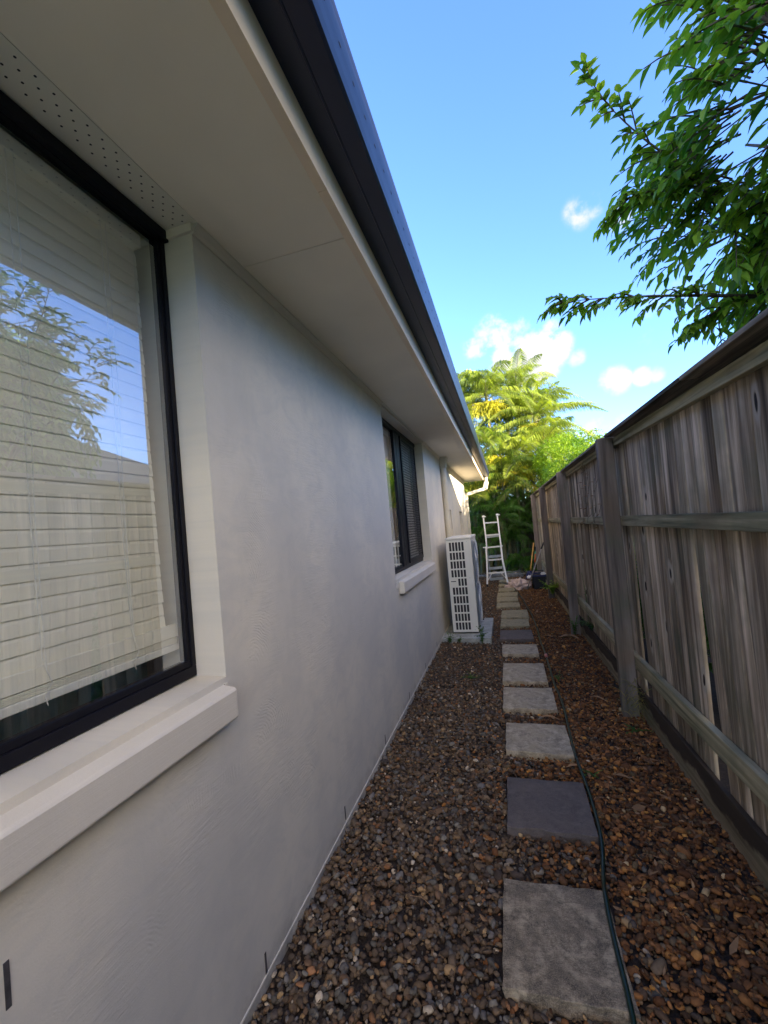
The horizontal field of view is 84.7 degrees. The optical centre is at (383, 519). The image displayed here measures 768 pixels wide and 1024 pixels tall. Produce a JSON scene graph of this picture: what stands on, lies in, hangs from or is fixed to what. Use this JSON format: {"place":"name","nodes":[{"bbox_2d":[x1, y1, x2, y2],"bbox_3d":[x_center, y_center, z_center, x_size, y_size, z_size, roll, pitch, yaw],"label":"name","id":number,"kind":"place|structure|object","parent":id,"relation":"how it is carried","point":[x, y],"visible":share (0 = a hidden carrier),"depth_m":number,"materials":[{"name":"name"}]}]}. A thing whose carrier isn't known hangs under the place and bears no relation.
{"place":"outdoors","nodes":[
{"label":"outdoors","id":0,"kind":"place"},
{"bbox_2d":[248,564,767,1023],"bbox_3d":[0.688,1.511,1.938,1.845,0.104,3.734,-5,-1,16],"label":"pebble gravel","id":1,"kind":"structure","parent":0,"point":[474,1002],"depth_m":1.78,"materials":[{"name":"brown gravel"}]},
{"bbox_2d":[442,618,493,644],"bbox_3d":[1.205,1.551,5.903,0.619,0.095,1.150,-5,-1,16],"label":"concrete pad","id":2,"kind":"object","parent":1,"relation":"on","point":[486,623],"visible":0.55,"depth_m":5.53,"materials":[{"name":"grey concrete"}]},
{"bbox_2d":[445,534,483,631],"bbox_3d":[1.175,0.866,6.030,0.372,1.279,0.932,-5,-1,16],"label":"air conditioner","id":3,"kind":"object","parent":2,"relation":"on","point":[464,583],"visible":1,"depth_m":5.60,"materials":[{"name":"white metal"}]},
{"bbox_2d":[476,625,488,643],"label":"weed plant","id":4,"kind":"object","parent":1,"relation":"on","point":[480,635],"visible":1,"depth_m":5.25,"materials":[{"name":"green plant"}]},
{"bbox_2d":[482,514,507,586],"bbox_3d":[2.699,0.699,10.284,0.517,1.678,1.096,-5,-1,16],"label":"ladder","id":5,"kind":"object","parent":1,"relation":"on","point":[494,556],"visible":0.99,"depth_m":9.99,"materials":[{"name":"metal"}]},
{"bbox_2d":[470,488,532,570],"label":"palm tree","id":6,"kind":"object","parent":1,"relation":"on","point":[498,509],"visible":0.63,"depth_m":11.85,"materials":[{"name":"plant"}]},
{"bbox_2d":[479,570,523,577],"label":"garden kerb","id":7,"kind":"structure","parent":1,"relation":"on","point":[514,574],"depth_m":11.24,"materials":[{"name":"grey concrete"}]},
{"bbox_2d":[458,360,547,570],"bbox_3d":[3.394,-1.546,12.845,3.243,6.290,3.703,-6,-2,39],"label":"palm tree","id":8,"kind":"object","parent":1,"relation":"on","point":[487,380],"visible":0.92,"depth_m":12.60,"materials":[{"name":"plant"}]},
{"bbox_2d":[476,487,531,553],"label":"palm tree","id":9,"kind":"object","parent":1,"relation":"on","point":[513,513],"visible":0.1,"depth_m":12.47,"materials":[{"name":"plant"}]},
{"bbox_2d":[475,425,534,571],"bbox_3d":[3.085,-0.620,12.379,2.900,4.477,2.544,-5,-1,16],"label":"palm tree","id":10,"kind":"object","parent":1,"relation":"on","point":[483,433],"visible":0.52,"depth_m":12.12,"materials":[{"name":"plant"}]},
{"bbox_2d":[499,579,510,582],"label":"stepping stone","id":11,"kind":"object","parent":1,"relation":"on","point":[505,581],"visible":0.38,"depth_m":10.29,"materials":[{"name":"stone"}]},
{"bbox_2d":[469,454,542,570],"bbox_3d":[3.510,-0.172,12.207,2.447,3.504,2.168,-5,-1,16],"label":"palm tree","id":12,"kind":"object","parent":1,"relation":"on","point":[508,459],"visible":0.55,"depth_m":11.91,"materials":[{"name":"green palm leaf"},{"name":"bark"}]},
{"bbox_2d":[498,587,515,592],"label":"stepping stone","id":13,"kind":"object","parent":1,"relation":"on","point":[505,590],"visible":0.71,"depth_m":8.97,"materials":[{"name":"stone"}]},
{"bbox_2d":[497,597,517,602],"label":"stepping stone","id":14,"kind":"object","parent":1,"relation":"on","point":[506,599],"visible":0.81,"depth_m":7.87,"materials":[{"name":"stone"}]},
{"bbox_2d":[497,592,517,596],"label":"stepping stone","id":15,"kind":"object","parent":1,"relation":"on","point":[510,594],"visible":0.77,"depth_m":8.38,"materials":[{"name":"stone"}]},
{"bbox_2d":[496,602,519,609],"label":"stepping stone","id":16,"kind":"object","parent":1,"relation":"on","point":[512,605],"visible":0.88,"depth_m":7.32,"materials":[{"name":"stone"}]},
{"bbox_2d":[470,389,554,556],"bbox_3d":[4.031,-1.258,13.222,3.153,5.623,3.179,-5,-1,-6],"label":"palm tree","id":17,"kind":"object","parent":1,"relation":"on","point":[482,423],"visible":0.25,"depth_m":12.95,"materials":[{"name":"plant"}]},
{"bbox_2d":[487,462,538,568],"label":"palm tree","id":18,"kind":"object","parent":1,"relation":"on","point":[518,495],"visible":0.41,"depth_m":12.04,"materials":[{"name":"plant"}]},
{"bbox_2d":[489,479,536,560],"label":"palm tree","id":19,"kind":"object","parent":1,"relation":"on","point":[513,499],"visible":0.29,"depth_m":12.06,"materials":[{"name":"plant"}]},
{"bbox_2d":[500,619,529,629],"bbox_3d":[1.897,1.513,6.117,0.399,0.064,0.447,-5,-2,17],"label":"stepping stone","id":20,"kind":"object","parent":1,"relation":"on","point":[513,623],"visible":0.9,"depth_m":6.02,"materials":[{"name":"stone"}]},
{"bbox_2d":[501,610,528,618],"bbox_3d":[2.076,1.511,6.695,0.414,0.064,0.580,-6,-2,17],"label":"stepping stone","id":21,"kind":"object","parent":1,"relation":"on","point":[514,614],"visible":0.82,"depth_m":6.60,"materials":[{"name":"stone"}]},
{"bbox_2d":[475,425,555,555],"bbox_3d":[3.927,-0.525,12.208,2.853,4.135,2.497,-4,-2,-38],"label":"palm tree","id":22,"kind":"object","parent":1,"relation":"on","point":[517,443],"visible":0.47,"depth_m":11.94,"materials":[{"name":"plant"}]},
{"bbox_2d":[500,630,533,642],"bbox_3d":[1.722,1.513,5.484,0.415,0.063,0.458,-5,-1,15],"label":"stepping stone","id":23,"kind":"object","parent":1,"relation":"on","point":[516,636],"visible":0.94,"depth_m":5.39,"materials":[{"name":"stone"}]},
{"bbox_2d":[499,548,536,572],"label":"palm tree","id":24,"kind":"object","parent":1,"relation":"on","point":[519,561],"visible":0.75,"depth_m":11.61,"materials":[{"name":"plant"}]},
{"bbox_2d":[504,577,531,589],"bbox_3d":[3.017,1.396,9.302,0.539,0.266,0.587,-4,-2,-38],"label":"drop cloth","id":25,"kind":"object","parent":1,"relation":"on","point":[519,583],"visible":0.88,"depth_m":9.16,"materials":[{"name":"fabric"}]},
{"bbox_2d":[419,576,619,694],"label":"distant pebble gravel","id":26,"kind":"structure","parent":1,"relation":"on","point":[488,647],"depth_m":4.67,"materials":[{"name":"brown gravel"}]},
{"bbox_2d":[444,633,457,641],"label":"weed plant","id":27,"kind":"object","parent":26,"relation":"on","point":[449,639],"visible":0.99,"depth_m":5.33,"materials":[{"name":"green plant"}]},
{"bbox_2d":[461,671,482,678],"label":"weed plant","id":28,"kind":"object","parent":26,"relation":"on","point":[470,677],"visible":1,"depth_m":4.12,"materials":[{"name":"green plant"}]},
{"bbox_2d":[529,543,533,579],"bbox_3d":[3.378,0.987,9.670,0.345,0.911,0.039,-4,-2,-38],"label":"tool handle","id":29,"kind":"object","parent":26,"relation":"on","point":[532,557],"visible":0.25,"depth_m":9.69,"materials":[{"name":"brown wood"}]},
{"bbox_2d":[527,543,543,588],"bbox_3d":[3.176,0.959,8.844,0.474,0.959,0.035,-5,-1,-4],"label":"extension pole","id":30,"kind":"object","parent":26,"relation":"on","point":[535,564],"visible":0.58,"depth_m":8.84,"materials":[{"name":"black plastic"}]},
{"bbox_2d":[538,579,557,593],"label":"weed plant","id":31,"kind":"object","parent":26,"relation":"on","point":[551,588],"visible":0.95,"depth_m":7.64,"materials":[{"name":"green plant"}]},
{"bbox_2d":[568,616,578,635],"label":"weed plant","id":32,"kind":"object","parent":26,"relation":"on","point":[574,628],"visible":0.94,"depth_m":5.27,"materials":[{"name":"green plant"}]},
{"bbox_2d":[575,618,593,630],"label":"weed plant","id":33,"kind":"object","parent":26,"relation":"on","point":[591,626],"visible":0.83,"depth_m":4.74,"materials":[{"name":"green plant"}]},
{"bbox_2d":[504,490,536,568],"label":"palm tree","id":34,"kind":"object","parent":1,"relation":"on","point":[526,515],"visible":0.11,"depth_m":12.29,"materials":[{"name":"plant"}]},
{"bbox_2d":[502,644,539,658],"bbox_3d":[1.568,1.512,4.858,0.400,0.064,0.390,-5,-2,15],"label":"stepping stone","id":35,"kind":"object","parent":1,"relation":"on","point":[522,650],"visible":0.91,"depth_m":4.79,"materials":[{"name":"stone"}]},
{"bbox_2d":[503,663,548,686],"bbox_3d":[1.373,1.512,4.130,0.406,0.062,0.519,-5,-1,16],"label":"stepping stone","id":36,"kind":"object","parent":1,"relation":"on","point":[518,674],"visible":0.94,"depth_m":4.04,"materials":[{"name":"stone"}]},
{"bbox_2d":[468,348,584,555],"bbox_3d":[4.496,-1.838,13.219,3.728,6.698,3.693,-5,-1,16],"label":"palm tree","id":37,"kind":"object","parent":1,"relation":"on","point":[519,382],"visible":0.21,"depth_m":13.09,"materials":[{"name":"plant"}]},
{"bbox_2d":[492,452,563,509],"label":"palm tree","id":38,"kind":"object","parent":1,"relation":"on","point":[524,470],"visible":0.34,"depth_m":11.87,"materials":[{"name":"plant"}]},
{"bbox_2d":[525,563,533,570],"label":"weed plant","id":39,"kind":"object","parent":1,"relation":"on","point":[527,569],"visible":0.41,"depth_m":11.25,"materials":[{"name":"green plant"}]},
{"bbox_2d":[503,687,557,715],"bbox_3d":[1.212,1.512,3.528,0.417,0.063,0.445,-6,-2,16],"label":"stepping stone","id":40,"kind":"object","parent":1,"relation":"on","point":[536,701],"visible":0.95,"depth_m":3.45,"materials":[{"name":"stone"}]},
{"bbox_2d":[530,570,545,588],"bbox_3d":[3.326,1.269,9.072,0.294,0.377,0.454,-5,-1,16],"label":"storage tub","id":41,"kind":"object","parent":1,"relation":"on","point":[536,582],"visible":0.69,"depth_m":8.88,"materials":[{"name":"black plastic"}]},
{"bbox_2d":[505,723,574,762],"bbox_3d":[1.047,1.511,2.881,0.419,0.064,0.410,-5,-2,16],"label":"stepping stone","id":42,"kind":"object","parent":1,"relation":"on","point":[541,741],"visible":0.95,"depth_m":2.81,"materials":[{"name":"stone"}]},
{"bbox_2d":[324,632,767,1023],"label":"twig scatter","id":43,"kind":"object","parent":1,"relation":"on","point":[521,840],"visible":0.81,"depth_m":1.97,"materials":[{"name":"brown plant"}]},
{"bbox_2d":[507,777,599,846],"bbox_3d":[0.860,1.512,2.210,0.416,0.063,0.429,-5,-2,16],"label":"stepping stone","id":44,"kind":"object","parent":1,"relation":"on","point":[545,810],"visible":0.97,"depth_m":2.14,"materials":[{"name":"stone"}]},
{"bbox_2d":[500,582,636,1023],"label":"garden hose","id":45,"kind":"object","parent":1,"relation":"on","point":[631,1011],"visible":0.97,"depth_m":1.74,"materials":[{"name":"rubber"}]},
{"bbox_2d":[502,878,640,1023],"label":"stepping stone","id":46,"kind":"object","parent":1,"relation":"on","point":[559,958],"visible":0.9,"depth_m":1.44,"materials":[{"name":"concrete"}]},
{"bbox_2d":[582,769,602,778],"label":"weed plant","id":47,"kind":"object","parent":1,"relation":"on","point":[594,775],"visible":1,"depth_m":2.44,"materials":[{"name":"green plant"}]},
{"bbox_2d":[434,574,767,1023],"bbox_3d":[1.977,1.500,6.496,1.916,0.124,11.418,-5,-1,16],"label":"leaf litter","id":48,"kind":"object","parent":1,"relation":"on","point":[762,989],"visible":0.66,"depth_m":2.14,"materials":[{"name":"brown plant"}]},
{"bbox_2d":[609,678,649,725],"bbox_3d":[1.792,1.305,3.007,0.329,0.354,0.157,-6,-2,31],"label":"grass tuft","id":49,"kind":"object","parent":1,"relation":"on","point":[639,707],"visible":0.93,"depth_m":3.03,"materials":[{"name":"green plant"}]},
{"bbox_2d":[624,723,654,733],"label":"weed plant","id":50,"kind":"object","parent":1,"relation":"on","point":[634,729],"visible":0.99,"depth_m":2.88,"materials":[{"name":"green plant"}]},
{"bbox_2d":[525,308,767,891],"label":"timber fence","id":51,"kind":"object","parent":1,"relation":"on","point":[677,469],"visible":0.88,"depth_m":2.13,"materials":[{"name":"grey wood"}]},
{"bbox_2d":[573,462,600,537],"bbox_3d":[2.005,-0.204,4.137,0.074,0.791,1.309,-5,-1,15],"label":"dry vine","id":52,"kind":"object","parent":51,"relation":"attached to","point":[587,497],"visible":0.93,"depth_m":4.33,"materials":[{"name":"brown plant"}]},
{"bbox_2d":[334,0,767,497],"label":"sky","id":53,"kind":"structure","parent":0,"point":[504,193],"materials":[{"name":"blue"}]},
{"bbox_2d":[635,556,712,672],"bbox_3d":[2.823,0.682,3.875,1.084,1.536,1.055,-4,-2,-44],"label":"garden shrub","id":54,"kind":"object","parent":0,"point":[644,637],"depth_m":3.95,"materials":[{"name":"green plant"}]},
{"bbox_2d":[642,626,730,792],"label":"garden bed soil","id":55,"kind":"structure","parent":0,"point":[723,774],"depth_m":3.17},
{"bbox_2d":[531,432,590,490],"bbox_3d":[4.788,-0.390,11.110,1.707,3.667,2.918,-5,-1,16],"label":"leafy bush","id":56,"kind":"object","parent":55,"relation":"on","point":[538,462],"visible":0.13,"depth_m":10.71,"materials":[{"name":"green plant"}]},
{"bbox_2d":[542,428,605,482],"bbox_3d":[4.298,-0.224,8.420,3.904,3.300,2.122,-4,-2,-41],"label":"leafy bush","id":57,"kind":"object","parent":55,"relation":"on","point":[552,471],"visible":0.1,"depth_m":8.27,"materials":[{"name":"green plant"}]},
{"bbox_2d":[537,0,767,353],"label":"overhanging tree","id":58,"kind":"object","parent":55,"relation":"on","point":[736,26],"visible":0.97,"depth_m":1.73,"materials":[{"name":"green plant"}]},
{"bbox_2d":[698,572,712,670],"bbox_3d":[2.654,0.680,2.822,1.038,1.521,1.239,-5,-1,16],"label":"garden shrub","id":59,"kind":"object","parent":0,"point":[708,648],"visible":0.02,"depth_m":2.97,"materials":[{"name":"green plant"}]},
{"label":"ground","id":60,"kind":"structure","parent":0,"visible":0},
{"bbox_2d":[0,0,488,1023],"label":"house","id":61,"kind":"structure","parent":60,"relation":"on","point":[242,460],"depth_m":1.28,"materials":[{"name":"painted render"},{"name":"dark painted metal"},{"name":"glass"}]},
{"bbox_2d":[0,90,196,773],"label":"window","id":62,"kind":"structure","parent":61,"relation":"in","point":[82,619],"depth_m":1.15,"materials":[{"name":"black metal"}]},
{"bbox_2d":[382,418,423,573],"bbox_3d":[0.141,-0.219,4.449,0.116,1.470,1.834,-5,-1,16],"label":"window","id":63,"kind":"structure","parent":61,"relation":"in","point":[406,553],"depth_m":4.48,"materials":[{"name":"black glass"}]},
{"label":"garden bed soil","id":64,"kind":"structure","parent":60,"relation":"on","visible":0},
{"bbox_2d":[464,392,498,426],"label":"palm tree","id":65,"kind":"object","parent":64,"relation":"on","point":[476,423],"visible":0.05,"depth_m":13.46,"materials":[{"name":"plant"}]},
{"bbox_2d":[468,498,499,528],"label":"palm tree","id":66,"kind":"object","parent":64,"relation":"on","point":[477,514],"visible":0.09,"depth_m":12.17,"materials":[{"name":"plant"}]},
{"bbox_2d":[457,369,512,531],"bbox_3d":[2.675,-1.633,13.572,3.348,6.620,3.330,-5,-1,16],"label":"palm tree","id":67,"kind":"object","parent":64,"relation":"on","point":[467,377],"visible":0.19,"depth_m":13.28,"materials":[{"name":"plant"}]},
{"bbox_2d":[468,496,507,570],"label":"palm tree","id":68,"kind":"object","parent":64,"relation":"on","point":[486,513],"visible":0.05,"depth_m":12.83,"materials":[{"name":"plant"}]},
{"bbox_2d":[464,483,511,563],"bbox_3d":[3.216,-0.103,14.702,2.660,4.809,1.873,-5,-1,16],"label":"dense shrub","id":69,"kind":"object","parent":64,"relation":"on","point":[478,516],"depth_m":14.34,"materials":[{"name":"green plant"}]},
{"bbox_2d":[464,480,513,573],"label":"palm tree","id":70,"kind":"object","parent":64,"relation":"on","point":[472,495],"visible":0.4,"depth_m":12.23,"materials":[{"name":"plant"}]},
{"bbox_2d":[471,518,508,573],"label":"palm tree","id":71,"kind":"object","parent":64,"relation":"on","point":[481,551],"visible":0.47,"depth_m":12.13,"materials":[{"name":"plant"}]},
{"bbox_2d":[464,451,528,572],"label":"palm tree","id":72,"kind":"object","parent":64,"relation":"on","point":[491,465],"visible":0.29,"depth_m":12.14,"materials":[{"name":"plant"}]},
{"bbox_2d":[470,487,529,571],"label":"palm tree","id":73,"kind":"object","parent":64,"relation":"on","point":[487,517],"visible":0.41,"depth_m":12.15,"materials":[{"name":"plant"}]},
{"bbox_2d":[471,520,528,570],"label":"palm tree","id":74,"kind":"object","parent":64,"relation":"on","point":[476,530],"visible":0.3,"depth_m":12.03,"materials":[{"name":"plant"}]},
{"bbox_2d":[478,515,534,570],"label":"palm tree","id":75,"kind":"object","parent":64,"relation":"on","point":[515,547],"visible":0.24,"depth_m":12.08,"materials":[{"name":"plant"}]},
{"bbox_2d":[480,524,534,570],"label":"palm tree","id":76,"kind":"object","parent":64,"relation":"on","point":[510,538],"visible":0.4,"depth_m":11.92,"materials":[{"name":"plant"}]},
{"bbox_2d":[479,569,537,574],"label":"bed rocks","id":77,"kind":"object","parent":64,"relation":"on","point":[524,572],"visible":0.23,"depth_m":11.57,"materials":[{"name":"grey stone"}]},
{"bbox_2d":[488,501,533,569],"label":"palm tree","id":78,"kind":"object","parent":64,"relation":"on","point":[523,516],"visible":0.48,"depth_m":11.83,"materials":[{"name":"plant"}]},
{"bbox_2d":[490,453,536,558],"bbox_3d":[4.670,-0.273,14.265,2.655,4.700,1.891,-5,-1,16],"label":"dense shrub","id":79,"kind":"object","parent":64,"relation":"on","point":[511,492],"visible":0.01,"depth_m":14.21,"materials":[{"name":"green plant"}]},
{"bbox_2d":[498,412,577,468],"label":"palm tree","id":80,"kind":"object","parent":64,"relation":"on","point":[555,428],"visible":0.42,"depth_m":12.06,"materials":[{"name":"plant"}]},
{"bbox_2d":[483,377,597,481],"bbox_3d":[4.707,-1.402,12.607,3.088,5.765,3.387,-4,-2,-44],"label":"palm tree","id":81,"kind":"object","parent":64,"relation":"on","point":[539,403],"visible":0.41,"depth_m":12.50,"materials":[{"name":"plant"}]},
{"bbox_2d":[500,380,607,451],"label":"palm tree","id":82,"kind":"object","parent":64,"relation":"on","point":[590,406],"visible":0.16,"depth_m":13.08,"materials":[{"name":"plant"}]},
{"bbox_2d":[521,416,586,461],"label":"palm tree","id":83,"kind":"object","parent":64,"relation":"on","point":[569,418],"visible":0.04,"depth_m":12.73,"materials":[{"name":"plant"}]}
]}

